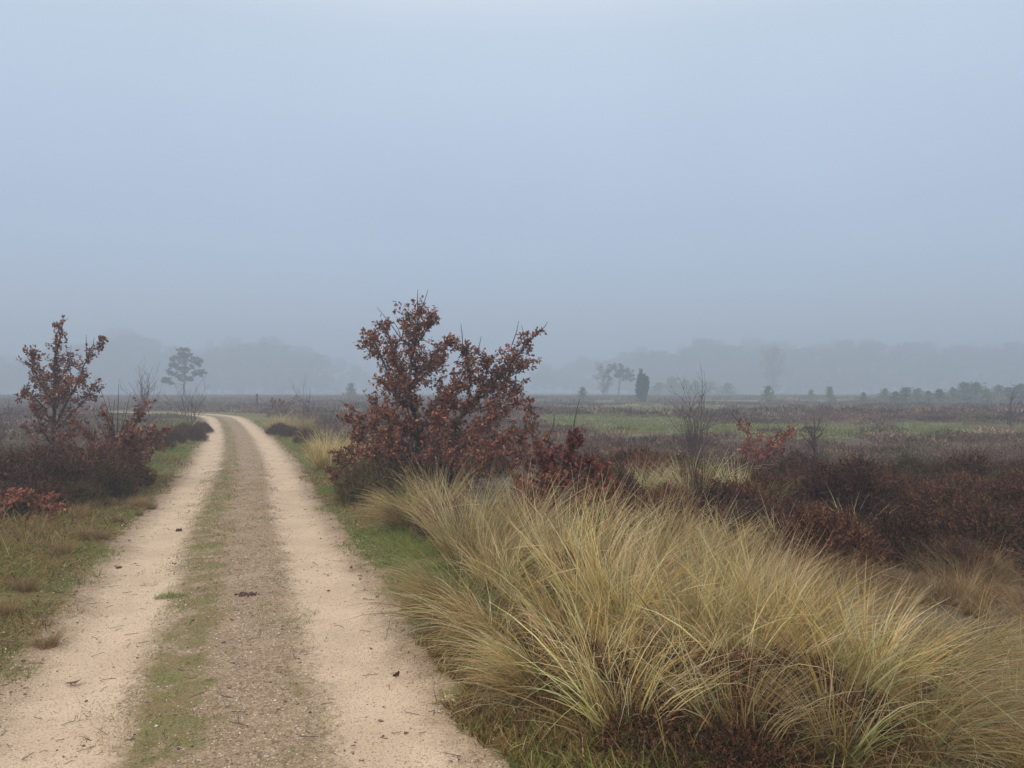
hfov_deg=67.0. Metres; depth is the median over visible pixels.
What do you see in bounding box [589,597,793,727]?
grass tussock
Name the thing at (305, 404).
bare shrub
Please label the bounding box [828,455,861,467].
heather bush
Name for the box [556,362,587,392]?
woodland tree
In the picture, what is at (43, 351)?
woodland tree
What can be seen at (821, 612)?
grass tussock
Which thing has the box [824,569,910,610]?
grass tuft
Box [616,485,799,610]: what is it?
grass tussock
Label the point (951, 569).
grass tuft
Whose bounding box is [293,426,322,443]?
heather bush
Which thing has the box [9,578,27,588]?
grass tuft
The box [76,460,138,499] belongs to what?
heather bush
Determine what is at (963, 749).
grass tussock
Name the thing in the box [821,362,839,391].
woodland tree
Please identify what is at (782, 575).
grass tuft
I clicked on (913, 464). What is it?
heather bush
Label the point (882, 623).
grass tuft
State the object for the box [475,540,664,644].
grass tussock
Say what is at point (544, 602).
grass tussock
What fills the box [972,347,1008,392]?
woodland tree
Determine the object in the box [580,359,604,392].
woodland tree
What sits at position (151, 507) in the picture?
grass tuft
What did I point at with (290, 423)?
grass tussock
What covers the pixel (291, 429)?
heather bush
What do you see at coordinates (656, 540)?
grass tussock
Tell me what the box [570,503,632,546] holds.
tussock
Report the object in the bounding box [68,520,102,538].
grass tuft
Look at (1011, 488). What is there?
heather bush
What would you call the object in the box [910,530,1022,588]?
grass tuft
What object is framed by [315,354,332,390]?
woodland tree
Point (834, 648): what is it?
grass tussock
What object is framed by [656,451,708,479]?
heather bush
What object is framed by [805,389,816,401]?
young pine
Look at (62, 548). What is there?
grass tuft
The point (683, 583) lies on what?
grass tussock
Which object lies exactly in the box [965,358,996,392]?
woodland tree
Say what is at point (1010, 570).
grass tuft
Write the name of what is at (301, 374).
woodland tree
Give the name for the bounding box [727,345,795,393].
woodland tree
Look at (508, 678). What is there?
grass tussock
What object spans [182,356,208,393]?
woodland tree
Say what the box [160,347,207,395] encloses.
pine tree
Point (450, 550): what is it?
grass tussock
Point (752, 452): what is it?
red leaved sapling
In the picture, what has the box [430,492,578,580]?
grass tussock
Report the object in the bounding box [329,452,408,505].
heather bush
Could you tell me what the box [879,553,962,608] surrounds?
grass tuft
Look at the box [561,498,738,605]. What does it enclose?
grass tussock
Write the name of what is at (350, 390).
young pine
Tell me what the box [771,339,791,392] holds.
woodland tree
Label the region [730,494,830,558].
grass tuft
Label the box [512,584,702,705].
grass tussock
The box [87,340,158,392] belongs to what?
woodland tree
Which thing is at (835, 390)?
woodland tree
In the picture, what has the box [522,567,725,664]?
grass tussock
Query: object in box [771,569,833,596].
grass tuft
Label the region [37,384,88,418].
bare shrub
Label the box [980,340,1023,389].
woodland tree
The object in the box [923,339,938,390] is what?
woodland tree
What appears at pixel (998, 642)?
grass tussock
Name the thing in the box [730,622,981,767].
grass tussock
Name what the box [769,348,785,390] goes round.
woodland tree
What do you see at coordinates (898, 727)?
heather bush
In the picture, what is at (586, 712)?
grass tussock
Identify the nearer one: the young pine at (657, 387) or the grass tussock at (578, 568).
the grass tussock at (578, 568)
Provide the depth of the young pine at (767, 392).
91.87 m
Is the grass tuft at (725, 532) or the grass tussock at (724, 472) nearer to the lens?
the grass tuft at (725, 532)
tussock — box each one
[257,412,290,428]
[268,410,302,427]
[284,422,355,470]
[288,410,324,429]
[310,425,374,465]
[341,541,529,643]
[343,477,450,537]
[382,447,492,517]
[382,462,522,557]
[392,555,557,677]
[398,448,576,579]
[409,597,628,736]
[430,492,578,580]
[441,457,628,573]
[442,523,557,595]
[444,512,581,610]
[469,545,646,633]
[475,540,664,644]
[483,584,781,767]
[501,455,694,589]
[504,488,709,613]
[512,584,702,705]
[514,596,765,761]
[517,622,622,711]
[518,493,754,639]
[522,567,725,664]
[530,468,760,585]
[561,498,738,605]
[585,560,807,667]
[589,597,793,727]
[602,598,915,766]
[612,449,670,497]
[613,510,842,652]
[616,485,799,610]
[617,537,781,627]
[620,451,680,493]
[636,571,854,693]
[641,443,749,493]
[654,514,854,624]
[662,505,923,667]
[668,453,763,487]
[693,533,878,651]
[705,576,985,714]
[718,569,941,700]
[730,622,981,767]
[755,543,933,661]
[775,557,1005,705]
[824,590,1023,767]
[827,634,1023,767]
[850,573,1017,677]
[861,585,1023,700]
[874,585,1023,767]
[892,587,1023,681]
[914,654,1023,767]
[928,595,1023,702]
[934,600,1023,703]
[945,654,1023,763]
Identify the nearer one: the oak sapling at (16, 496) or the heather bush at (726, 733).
the heather bush at (726, 733)
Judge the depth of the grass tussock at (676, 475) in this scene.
9.95 m
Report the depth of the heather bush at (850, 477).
8.40 m
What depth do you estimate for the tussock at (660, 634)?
4.04 m
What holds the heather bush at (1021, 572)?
on the ground at (56, 598)
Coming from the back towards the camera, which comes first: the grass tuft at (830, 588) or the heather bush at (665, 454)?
the heather bush at (665, 454)
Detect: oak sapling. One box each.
[0,487,67,522]
[325,444,373,484]
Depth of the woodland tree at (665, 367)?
394.70 m
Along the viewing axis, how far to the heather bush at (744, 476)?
10.59 m
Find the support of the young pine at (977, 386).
on the ground at (56, 598)
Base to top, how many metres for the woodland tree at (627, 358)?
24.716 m
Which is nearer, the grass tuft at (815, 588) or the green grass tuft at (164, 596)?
the grass tuft at (815, 588)
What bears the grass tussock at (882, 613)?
on the ground at (56, 598)
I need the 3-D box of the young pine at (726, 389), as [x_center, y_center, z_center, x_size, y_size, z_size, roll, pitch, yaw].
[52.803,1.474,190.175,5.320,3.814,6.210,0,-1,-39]
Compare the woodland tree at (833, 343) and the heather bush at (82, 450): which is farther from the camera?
the woodland tree at (833, 343)
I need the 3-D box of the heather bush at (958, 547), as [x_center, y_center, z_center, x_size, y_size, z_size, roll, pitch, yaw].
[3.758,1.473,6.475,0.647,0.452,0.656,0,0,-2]
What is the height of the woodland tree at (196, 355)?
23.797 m
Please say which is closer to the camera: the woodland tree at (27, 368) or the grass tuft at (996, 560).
the grass tuft at (996, 560)
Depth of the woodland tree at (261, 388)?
492.14 m
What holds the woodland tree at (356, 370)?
on the ground at (56, 598)
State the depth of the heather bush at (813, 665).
3.62 m
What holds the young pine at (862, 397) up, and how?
on the ground at (56, 598)
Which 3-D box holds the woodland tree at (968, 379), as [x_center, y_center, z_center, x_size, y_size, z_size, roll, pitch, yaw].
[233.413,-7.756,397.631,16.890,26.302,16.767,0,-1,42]
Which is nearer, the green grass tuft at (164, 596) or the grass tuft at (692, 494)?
the green grass tuft at (164, 596)
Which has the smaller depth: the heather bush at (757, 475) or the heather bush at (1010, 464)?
the heather bush at (757, 475)
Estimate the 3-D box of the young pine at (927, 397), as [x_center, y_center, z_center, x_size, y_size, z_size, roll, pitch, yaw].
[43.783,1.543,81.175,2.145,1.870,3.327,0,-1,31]
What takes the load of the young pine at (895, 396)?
on the ground at (56, 598)
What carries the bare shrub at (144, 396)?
on the ground at (56, 598)
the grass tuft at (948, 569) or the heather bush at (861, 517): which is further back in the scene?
the heather bush at (861, 517)
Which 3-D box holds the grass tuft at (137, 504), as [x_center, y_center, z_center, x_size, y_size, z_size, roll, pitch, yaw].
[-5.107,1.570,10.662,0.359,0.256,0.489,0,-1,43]
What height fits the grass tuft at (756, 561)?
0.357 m
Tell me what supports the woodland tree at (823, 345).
on the ground at (56, 598)
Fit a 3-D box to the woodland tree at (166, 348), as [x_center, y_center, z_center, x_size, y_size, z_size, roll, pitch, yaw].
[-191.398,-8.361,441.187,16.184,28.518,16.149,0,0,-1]
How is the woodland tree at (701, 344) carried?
on the ground at (56, 598)
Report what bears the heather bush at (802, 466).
on the ground at (56, 598)
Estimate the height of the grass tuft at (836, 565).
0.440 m
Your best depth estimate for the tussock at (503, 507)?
8.24 m
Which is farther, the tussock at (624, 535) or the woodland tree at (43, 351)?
the woodland tree at (43, 351)
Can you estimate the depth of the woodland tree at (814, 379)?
389.71 m
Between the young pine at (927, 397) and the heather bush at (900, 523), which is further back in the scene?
the young pine at (927, 397)
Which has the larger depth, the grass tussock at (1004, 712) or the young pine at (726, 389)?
the young pine at (726, 389)
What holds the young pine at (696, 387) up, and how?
on the ground at (56, 598)
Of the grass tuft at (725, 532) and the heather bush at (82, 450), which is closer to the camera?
the grass tuft at (725, 532)
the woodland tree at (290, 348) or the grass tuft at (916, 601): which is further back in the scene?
the woodland tree at (290, 348)
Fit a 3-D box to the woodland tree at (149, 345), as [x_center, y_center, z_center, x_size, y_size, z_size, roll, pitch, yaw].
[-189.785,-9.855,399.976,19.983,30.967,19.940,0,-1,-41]
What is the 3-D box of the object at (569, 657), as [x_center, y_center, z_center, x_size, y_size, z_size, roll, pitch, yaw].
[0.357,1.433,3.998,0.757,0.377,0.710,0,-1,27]
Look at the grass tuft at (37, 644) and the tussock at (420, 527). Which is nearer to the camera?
the grass tuft at (37, 644)
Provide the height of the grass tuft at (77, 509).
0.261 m
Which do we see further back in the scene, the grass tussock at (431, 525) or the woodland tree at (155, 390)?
the woodland tree at (155, 390)
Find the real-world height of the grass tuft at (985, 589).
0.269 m
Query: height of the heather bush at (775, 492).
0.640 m
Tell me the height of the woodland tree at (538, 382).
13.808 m
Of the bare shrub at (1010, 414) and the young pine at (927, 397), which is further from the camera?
the young pine at (927, 397)
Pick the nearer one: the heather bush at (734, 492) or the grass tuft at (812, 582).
the grass tuft at (812, 582)
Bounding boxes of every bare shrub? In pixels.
[0,398,26,443]
[0,400,11,439]
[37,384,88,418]
[119,355,162,411]
[157,380,208,426]
[292,381,324,420]
[652,366,740,461]
[999,389,1023,425]
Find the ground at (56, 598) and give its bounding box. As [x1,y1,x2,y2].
[0,392,1023,767]
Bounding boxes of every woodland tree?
[7,363,30,392]
[17,356,70,392]
[18,357,35,390]
[27,353,69,388]
[34,346,54,383]
[47,343,85,390]
[67,343,97,391]
[76,341,136,393]
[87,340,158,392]
[90,342,145,393]
[102,326,137,339]
[104,331,143,388]
[107,333,171,393]
[107,344,150,392]
[125,336,162,393]
[146,350,172,391]
[150,354,172,392]
[155,358,182,393]
[162,344,190,388]
[165,345,194,391]
[174,348,225,392]
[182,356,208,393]
[192,352,208,392]
[240,364,271,392]
[284,356,314,393]
[285,345,296,392]
[290,347,316,390]
[290,353,342,392]
[302,353,324,392]
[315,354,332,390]
[335,363,361,392]
[349,372,377,392]
[370,378,377,391]
[374,379,386,390]
[420,376,438,392]
[431,378,443,391]
[517,378,533,392]
[529,372,542,392]
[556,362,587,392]
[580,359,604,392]
[592,367,621,392]
[592,368,611,392]
[602,356,622,392]
[614,362,635,392]
[617,351,635,390]
[617,352,661,393]
[629,345,648,375]
[647,350,668,391]
[654,353,678,389]
[691,338,717,386]
[691,346,716,380]
[725,349,776,393]
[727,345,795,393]
[762,341,780,390]
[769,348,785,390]
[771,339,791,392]
[783,346,836,393]
[794,357,822,392]
[808,346,842,392]
[812,342,832,390]
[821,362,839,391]
[823,362,847,392]
[830,339,845,388]
[831,339,854,392]
[840,338,875,392]
[846,368,871,392]
[848,342,888,392]
[870,341,885,392]
[886,345,914,391]
[889,342,919,389]
[903,340,935,388]
[909,342,937,390]
[922,348,971,393]
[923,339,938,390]
[938,363,954,392]
[941,342,975,386]
[948,344,981,388]
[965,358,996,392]
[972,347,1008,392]
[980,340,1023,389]
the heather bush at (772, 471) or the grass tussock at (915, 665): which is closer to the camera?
the grass tussock at (915, 665)
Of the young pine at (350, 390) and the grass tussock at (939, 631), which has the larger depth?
the young pine at (350, 390)
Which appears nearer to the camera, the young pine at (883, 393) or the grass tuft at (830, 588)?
the grass tuft at (830, 588)
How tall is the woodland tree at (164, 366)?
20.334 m
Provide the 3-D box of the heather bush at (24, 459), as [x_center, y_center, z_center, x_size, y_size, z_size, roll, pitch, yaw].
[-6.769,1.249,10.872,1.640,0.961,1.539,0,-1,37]
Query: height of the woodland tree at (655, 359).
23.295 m
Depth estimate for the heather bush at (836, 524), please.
6.46 m
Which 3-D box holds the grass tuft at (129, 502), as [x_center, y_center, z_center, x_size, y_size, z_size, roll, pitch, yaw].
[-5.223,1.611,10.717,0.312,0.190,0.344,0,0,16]
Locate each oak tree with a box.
[10,314,108,453]
[336,291,553,493]
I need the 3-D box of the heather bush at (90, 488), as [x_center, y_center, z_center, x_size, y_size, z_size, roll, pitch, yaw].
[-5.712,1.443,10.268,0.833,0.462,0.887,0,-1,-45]
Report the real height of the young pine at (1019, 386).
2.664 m
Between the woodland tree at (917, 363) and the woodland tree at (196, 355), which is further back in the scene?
the woodland tree at (196, 355)
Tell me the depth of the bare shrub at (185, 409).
31.29 m
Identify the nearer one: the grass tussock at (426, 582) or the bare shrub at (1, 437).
the grass tussock at (426, 582)
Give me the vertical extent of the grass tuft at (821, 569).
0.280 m
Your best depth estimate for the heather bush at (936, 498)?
8.29 m
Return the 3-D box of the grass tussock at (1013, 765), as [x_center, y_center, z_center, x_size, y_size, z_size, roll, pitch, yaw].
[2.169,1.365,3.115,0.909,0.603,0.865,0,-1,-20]
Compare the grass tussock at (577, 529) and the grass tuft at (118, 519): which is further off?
the grass tuft at (118, 519)
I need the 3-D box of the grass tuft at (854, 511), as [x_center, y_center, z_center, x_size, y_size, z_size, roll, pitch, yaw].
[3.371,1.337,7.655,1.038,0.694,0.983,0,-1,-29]
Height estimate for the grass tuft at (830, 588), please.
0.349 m
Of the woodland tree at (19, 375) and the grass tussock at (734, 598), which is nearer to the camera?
the grass tussock at (734, 598)
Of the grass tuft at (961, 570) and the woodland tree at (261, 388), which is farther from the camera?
the woodland tree at (261, 388)
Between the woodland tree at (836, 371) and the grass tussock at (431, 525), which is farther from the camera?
the woodland tree at (836, 371)
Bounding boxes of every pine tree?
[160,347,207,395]
[602,363,636,394]
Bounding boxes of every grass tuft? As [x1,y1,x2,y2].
[0,594,22,616]
[8,572,45,591]
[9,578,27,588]
[22,623,75,649]
[44,532,77,554]
[67,500,99,514]
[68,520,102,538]
[78,497,104,509]
[92,526,114,539]
[101,496,119,506]
[109,511,128,521]
[125,494,145,505]
[126,492,155,506]
[133,509,146,515]
[142,499,157,509]
[153,589,188,599]
[623,489,739,543]
[654,476,730,508]
[689,498,766,560]
[706,514,785,564]
[724,546,783,575]
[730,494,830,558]
[752,533,833,581]
[757,558,798,592]
[761,534,819,572]
[770,538,835,584]
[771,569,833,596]
[776,560,877,618]
[783,569,853,610]
[791,557,842,582]
[798,552,875,595]
[799,537,890,579]
[801,544,879,583]
[808,488,894,549]
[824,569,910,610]
[848,595,905,645]
[849,553,923,590]
[850,561,907,595]
[850,566,947,625]
[870,569,946,615]
[873,557,941,593]
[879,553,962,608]
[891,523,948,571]
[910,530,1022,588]
[910,555,1006,606]
[925,522,1010,573]
[925,554,979,582]
[926,543,1019,588]
[927,556,982,579]
[943,579,1019,619]
[948,550,1023,592]
[949,567,1015,604]
[952,568,1013,604]
[962,621,1023,667]
[964,583,1023,646]
[983,580,1023,624]
[987,553,1022,576]
[989,549,1012,572]
[995,562,1023,599]
[998,576,1023,603]
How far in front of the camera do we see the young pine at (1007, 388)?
93.06 m
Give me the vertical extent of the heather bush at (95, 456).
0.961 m
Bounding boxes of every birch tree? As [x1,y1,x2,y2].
[593,363,613,394]
[759,345,786,394]
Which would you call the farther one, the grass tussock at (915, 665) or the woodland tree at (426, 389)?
the woodland tree at (426, 389)
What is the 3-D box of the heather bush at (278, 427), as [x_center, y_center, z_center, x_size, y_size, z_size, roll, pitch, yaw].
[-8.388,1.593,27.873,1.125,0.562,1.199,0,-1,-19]
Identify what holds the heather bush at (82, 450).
on the ground at (56, 598)
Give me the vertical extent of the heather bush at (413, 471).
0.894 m
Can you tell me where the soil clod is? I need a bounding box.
[234,592,259,596]
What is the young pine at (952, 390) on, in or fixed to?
on the ground at (56, 598)
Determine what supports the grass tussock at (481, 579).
on the ground at (56, 598)
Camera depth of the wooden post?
52.96 m
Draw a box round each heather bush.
[0,441,75,495]
[0,441,81,472]
[0,446,17,465]
[0,453,16,499]
[0,479,23,501]
[0,493,49,520]
[2,450,118,503]
[13,473,79,510]
[51,437,145,496]
[51,440,101,456]
[54,475,113,507]
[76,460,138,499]
[104,448,159,487]
[142,432,175,449]
[159,429,187,442]
[171,422,194,434]
[181,427,208,441]
[191,421,215,432]
[264,421,291,435]
[278,425,300,436]
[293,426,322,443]
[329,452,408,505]
[374,442,447,493]
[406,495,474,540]
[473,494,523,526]
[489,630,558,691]
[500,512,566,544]
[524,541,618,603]
[534,444,619,494]
[563,636,709,745]
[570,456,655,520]
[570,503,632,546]
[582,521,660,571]
[590,675,728,767]
[599,441,653,467]
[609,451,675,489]
[613,480,716,537]
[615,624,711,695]
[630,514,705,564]
[637,448,693,466]
[648,633,811,719]
[650,482,695,499]
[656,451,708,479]
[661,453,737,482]
[663,711,813,767]
[670,465,725,495]
[685,480,770,532]
[694,488,808,557]
[695,470,779,508]
[708,672,860,767]
[722,640,870,718]
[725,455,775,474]
[730,470,754,483]
[731,462,782,486]
[737,464,798,495]
[755,495,900,580]
[762,478,828,512]
[770,448,830,475]
[773,490,830,535]
[774,449,923,530]
[779,469,825,494]
[781,454,840,478]
[801,674,926,767]
[823,465,912,516]
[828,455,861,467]
[829,449,911,495]
[840,509,872,542]
[849,501,949,569]
[882,449,954,481]
[883,462,936,501]
[886,467,1010,541]
[914,533,1003,582]
[915,486,1023,565]
[926,446,1011,480]
[929,468,994,490]
[963,465,1023,512]
[984,446,1023,492]
[986,463,1022,482]
[990,497,1023,554]
[995,456,1023,472]
[1005,553,1023,587]
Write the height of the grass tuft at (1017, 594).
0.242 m
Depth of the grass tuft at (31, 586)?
6.07 m
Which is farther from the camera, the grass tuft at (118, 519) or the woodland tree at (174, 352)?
the woodland tree at (174, 352)
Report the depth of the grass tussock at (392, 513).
8.51 m
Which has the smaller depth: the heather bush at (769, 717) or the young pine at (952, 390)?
the heather bush at (769, 717)
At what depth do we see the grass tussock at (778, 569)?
5.04 m
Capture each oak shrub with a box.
[70,387,172,472]
[506,396,556,501]
[510,399,626,530]
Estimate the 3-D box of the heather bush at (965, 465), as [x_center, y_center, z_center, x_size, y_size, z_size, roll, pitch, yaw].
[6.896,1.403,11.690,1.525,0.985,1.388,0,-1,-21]
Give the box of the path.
[0,412,520,767]
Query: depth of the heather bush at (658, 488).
9.47 m
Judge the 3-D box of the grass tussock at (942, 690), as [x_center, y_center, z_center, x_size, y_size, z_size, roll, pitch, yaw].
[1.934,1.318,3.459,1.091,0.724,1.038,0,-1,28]
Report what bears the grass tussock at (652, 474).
on the ground at (56, 598)
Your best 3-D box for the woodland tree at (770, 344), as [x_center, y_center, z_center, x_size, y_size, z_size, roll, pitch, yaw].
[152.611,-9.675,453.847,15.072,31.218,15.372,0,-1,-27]
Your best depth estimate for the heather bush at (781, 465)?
12.64 m
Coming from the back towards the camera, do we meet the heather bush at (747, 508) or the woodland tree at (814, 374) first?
the woodland tree at (814, 374)
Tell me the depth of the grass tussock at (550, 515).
6.61 m
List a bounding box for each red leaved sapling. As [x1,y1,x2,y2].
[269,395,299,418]
[732,411,799,469]
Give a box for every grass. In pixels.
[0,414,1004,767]
[96,403,1023,438]
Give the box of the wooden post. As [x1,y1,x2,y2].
[255,394,257,410]
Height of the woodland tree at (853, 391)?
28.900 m
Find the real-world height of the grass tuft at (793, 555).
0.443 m
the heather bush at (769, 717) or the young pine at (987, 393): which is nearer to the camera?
the heather bush at (769, 717)
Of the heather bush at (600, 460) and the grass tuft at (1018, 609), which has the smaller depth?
the grass tuft at (1018, 609)
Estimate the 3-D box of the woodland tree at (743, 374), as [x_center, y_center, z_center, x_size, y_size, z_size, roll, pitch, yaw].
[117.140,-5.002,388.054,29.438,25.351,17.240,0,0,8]
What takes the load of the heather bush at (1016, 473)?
on the ground at (56, 598)
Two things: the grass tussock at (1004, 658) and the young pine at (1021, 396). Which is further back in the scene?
the young pine at (1021, 396)
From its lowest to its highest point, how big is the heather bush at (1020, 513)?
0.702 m
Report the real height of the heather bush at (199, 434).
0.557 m
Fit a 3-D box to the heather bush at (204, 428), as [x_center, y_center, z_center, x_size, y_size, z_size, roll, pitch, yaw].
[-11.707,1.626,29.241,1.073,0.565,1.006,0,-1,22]
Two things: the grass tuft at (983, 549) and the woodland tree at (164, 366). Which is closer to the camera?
the grass tuft at (983, 549)
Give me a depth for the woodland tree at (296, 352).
433.98 m
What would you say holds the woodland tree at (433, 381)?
on the ground at (56, 598)
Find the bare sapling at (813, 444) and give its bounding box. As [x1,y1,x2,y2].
[797,416,833,462]
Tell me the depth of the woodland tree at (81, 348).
374.64 m
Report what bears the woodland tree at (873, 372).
on the ground at (56, 598)
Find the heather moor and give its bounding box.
[0,393,1023,481]
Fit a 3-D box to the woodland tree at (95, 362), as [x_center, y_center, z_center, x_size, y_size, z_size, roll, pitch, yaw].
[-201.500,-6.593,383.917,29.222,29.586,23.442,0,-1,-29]
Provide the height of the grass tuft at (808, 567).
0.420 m
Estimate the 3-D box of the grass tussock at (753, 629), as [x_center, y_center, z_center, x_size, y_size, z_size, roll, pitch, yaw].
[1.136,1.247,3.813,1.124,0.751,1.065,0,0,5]
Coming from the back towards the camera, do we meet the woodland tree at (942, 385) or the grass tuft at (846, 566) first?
the woodland tree at (942, 385)
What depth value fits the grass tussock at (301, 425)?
28.25 m
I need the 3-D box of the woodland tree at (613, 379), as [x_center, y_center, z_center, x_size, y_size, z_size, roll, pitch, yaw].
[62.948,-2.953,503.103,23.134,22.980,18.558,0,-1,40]
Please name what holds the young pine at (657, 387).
on the ground at (56, 598)
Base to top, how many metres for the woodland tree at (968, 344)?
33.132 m
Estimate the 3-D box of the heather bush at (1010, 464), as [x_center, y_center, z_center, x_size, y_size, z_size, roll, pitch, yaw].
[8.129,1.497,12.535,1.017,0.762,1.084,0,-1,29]
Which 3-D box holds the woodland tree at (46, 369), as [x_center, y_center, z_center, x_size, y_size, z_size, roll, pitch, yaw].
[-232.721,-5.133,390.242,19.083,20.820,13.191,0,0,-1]
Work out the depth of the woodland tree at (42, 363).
392.69 m
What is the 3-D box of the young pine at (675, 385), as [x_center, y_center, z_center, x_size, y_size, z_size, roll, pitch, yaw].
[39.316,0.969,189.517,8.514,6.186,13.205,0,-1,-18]
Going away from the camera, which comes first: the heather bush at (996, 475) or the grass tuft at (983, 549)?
the grass tuft at (983, 549)
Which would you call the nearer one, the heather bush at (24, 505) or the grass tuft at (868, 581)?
the grass tuft at (868, 581)
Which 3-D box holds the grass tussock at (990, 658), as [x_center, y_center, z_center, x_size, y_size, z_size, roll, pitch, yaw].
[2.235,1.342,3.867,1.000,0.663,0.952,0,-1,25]
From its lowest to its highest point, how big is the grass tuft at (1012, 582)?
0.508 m
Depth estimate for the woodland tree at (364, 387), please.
488.78 m
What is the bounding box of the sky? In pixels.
[0,0,1023,392]
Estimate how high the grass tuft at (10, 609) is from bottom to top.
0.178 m
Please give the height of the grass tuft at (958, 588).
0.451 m
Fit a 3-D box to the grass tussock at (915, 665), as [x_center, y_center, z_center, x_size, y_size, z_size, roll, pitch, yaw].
[1.910,1.275,3.976,1.100,0.809,1.258,0,-1,24]
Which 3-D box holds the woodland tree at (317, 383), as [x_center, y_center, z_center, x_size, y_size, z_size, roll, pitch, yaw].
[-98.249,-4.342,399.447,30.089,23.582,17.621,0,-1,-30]
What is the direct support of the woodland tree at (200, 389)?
on the ground at (56, 598)
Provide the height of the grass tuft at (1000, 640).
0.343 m
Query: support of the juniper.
on the ground at (56, 598)
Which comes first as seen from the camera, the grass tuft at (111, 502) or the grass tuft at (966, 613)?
the grass tuft at (966, 613)
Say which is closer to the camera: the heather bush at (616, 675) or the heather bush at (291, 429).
the heather bush at (616, 675)
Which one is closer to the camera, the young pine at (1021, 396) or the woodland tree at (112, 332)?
the young pine at (1021, 396)
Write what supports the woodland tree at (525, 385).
on the ground at (56, 598)
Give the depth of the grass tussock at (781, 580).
4.73 m
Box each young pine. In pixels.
[342,383,357,398]
[574,387,589,401]
[648,382,665,394]
[651,376,691,395]
[685,380,710,395]
[702,380,726,394]
[715,382,737,395]
[758,385,777,402]
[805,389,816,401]
[820,386,837,402]
[858,392,869,402]
[873,388,893,401]
[887,391,903,403]
[896,387,912,401]
[906,388,924,402]
[918,390,940,402]
[931,389,948,401]
[943,387,964,402]
[950,381,979,401]
[961,381,986,400]
[976,388,1000,403]
[988,384,1010,401]
[1000,387,1018,401]
[1004,389,1023,401]
[1005,383,1023,401]
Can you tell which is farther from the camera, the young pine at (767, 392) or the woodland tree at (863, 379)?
the woodland tree at (863, 379)
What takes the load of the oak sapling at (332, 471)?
on the ground at (56, 598)
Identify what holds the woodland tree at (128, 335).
on the ground at (56, 598)
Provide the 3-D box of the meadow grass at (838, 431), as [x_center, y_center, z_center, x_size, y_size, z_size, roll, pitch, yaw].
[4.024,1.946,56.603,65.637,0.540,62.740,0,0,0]
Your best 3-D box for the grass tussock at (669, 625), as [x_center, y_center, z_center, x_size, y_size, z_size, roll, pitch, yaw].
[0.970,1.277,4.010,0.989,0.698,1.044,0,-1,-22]
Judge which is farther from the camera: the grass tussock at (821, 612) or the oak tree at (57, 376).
the oak tree at (57, 376)
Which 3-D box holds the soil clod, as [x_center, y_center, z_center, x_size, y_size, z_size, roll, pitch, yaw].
[-2.066,1.633,6.030,0.184,0.034,0.114,0,0,16]
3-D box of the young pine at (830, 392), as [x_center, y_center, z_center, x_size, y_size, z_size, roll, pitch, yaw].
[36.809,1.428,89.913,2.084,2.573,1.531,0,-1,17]
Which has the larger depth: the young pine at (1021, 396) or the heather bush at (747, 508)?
the young pine at (1021, 396)
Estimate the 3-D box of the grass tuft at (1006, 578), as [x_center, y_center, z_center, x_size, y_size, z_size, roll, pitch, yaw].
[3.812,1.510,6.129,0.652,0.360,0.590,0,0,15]
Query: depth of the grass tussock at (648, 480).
9.78 m
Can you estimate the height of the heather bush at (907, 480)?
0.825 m
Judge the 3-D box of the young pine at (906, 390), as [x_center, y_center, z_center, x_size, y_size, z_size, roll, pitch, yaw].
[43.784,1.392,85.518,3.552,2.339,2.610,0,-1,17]
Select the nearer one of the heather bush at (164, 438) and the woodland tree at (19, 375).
the heather bush at (164, 438)
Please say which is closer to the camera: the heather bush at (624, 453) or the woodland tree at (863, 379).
the heather bush at (624, 453)
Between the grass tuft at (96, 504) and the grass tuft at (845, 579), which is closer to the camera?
the grass tuft at (845, 579)
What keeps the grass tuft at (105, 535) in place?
on the ground at (56, 598)
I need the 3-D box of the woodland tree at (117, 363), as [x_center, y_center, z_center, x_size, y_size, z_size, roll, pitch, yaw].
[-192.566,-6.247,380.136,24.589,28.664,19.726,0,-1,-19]
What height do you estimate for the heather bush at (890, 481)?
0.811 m
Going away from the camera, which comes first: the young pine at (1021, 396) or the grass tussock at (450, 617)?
the grass tussock at (450, 617)
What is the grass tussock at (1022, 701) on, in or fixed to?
on the ground at (56, 598)
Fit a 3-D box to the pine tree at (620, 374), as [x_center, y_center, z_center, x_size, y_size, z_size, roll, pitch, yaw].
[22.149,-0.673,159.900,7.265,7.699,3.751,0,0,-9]
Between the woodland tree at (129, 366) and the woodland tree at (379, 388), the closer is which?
the woodland tree at (129, 366)
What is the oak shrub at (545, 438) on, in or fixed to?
on the ground at (56, 598)
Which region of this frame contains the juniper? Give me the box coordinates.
[634,368,649,400]
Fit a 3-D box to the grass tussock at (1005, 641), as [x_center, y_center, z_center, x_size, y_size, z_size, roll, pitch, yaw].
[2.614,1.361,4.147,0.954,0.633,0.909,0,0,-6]
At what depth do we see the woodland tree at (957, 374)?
380.29 m
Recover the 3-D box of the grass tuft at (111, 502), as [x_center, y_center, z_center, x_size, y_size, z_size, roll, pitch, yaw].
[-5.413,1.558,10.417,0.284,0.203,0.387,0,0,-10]

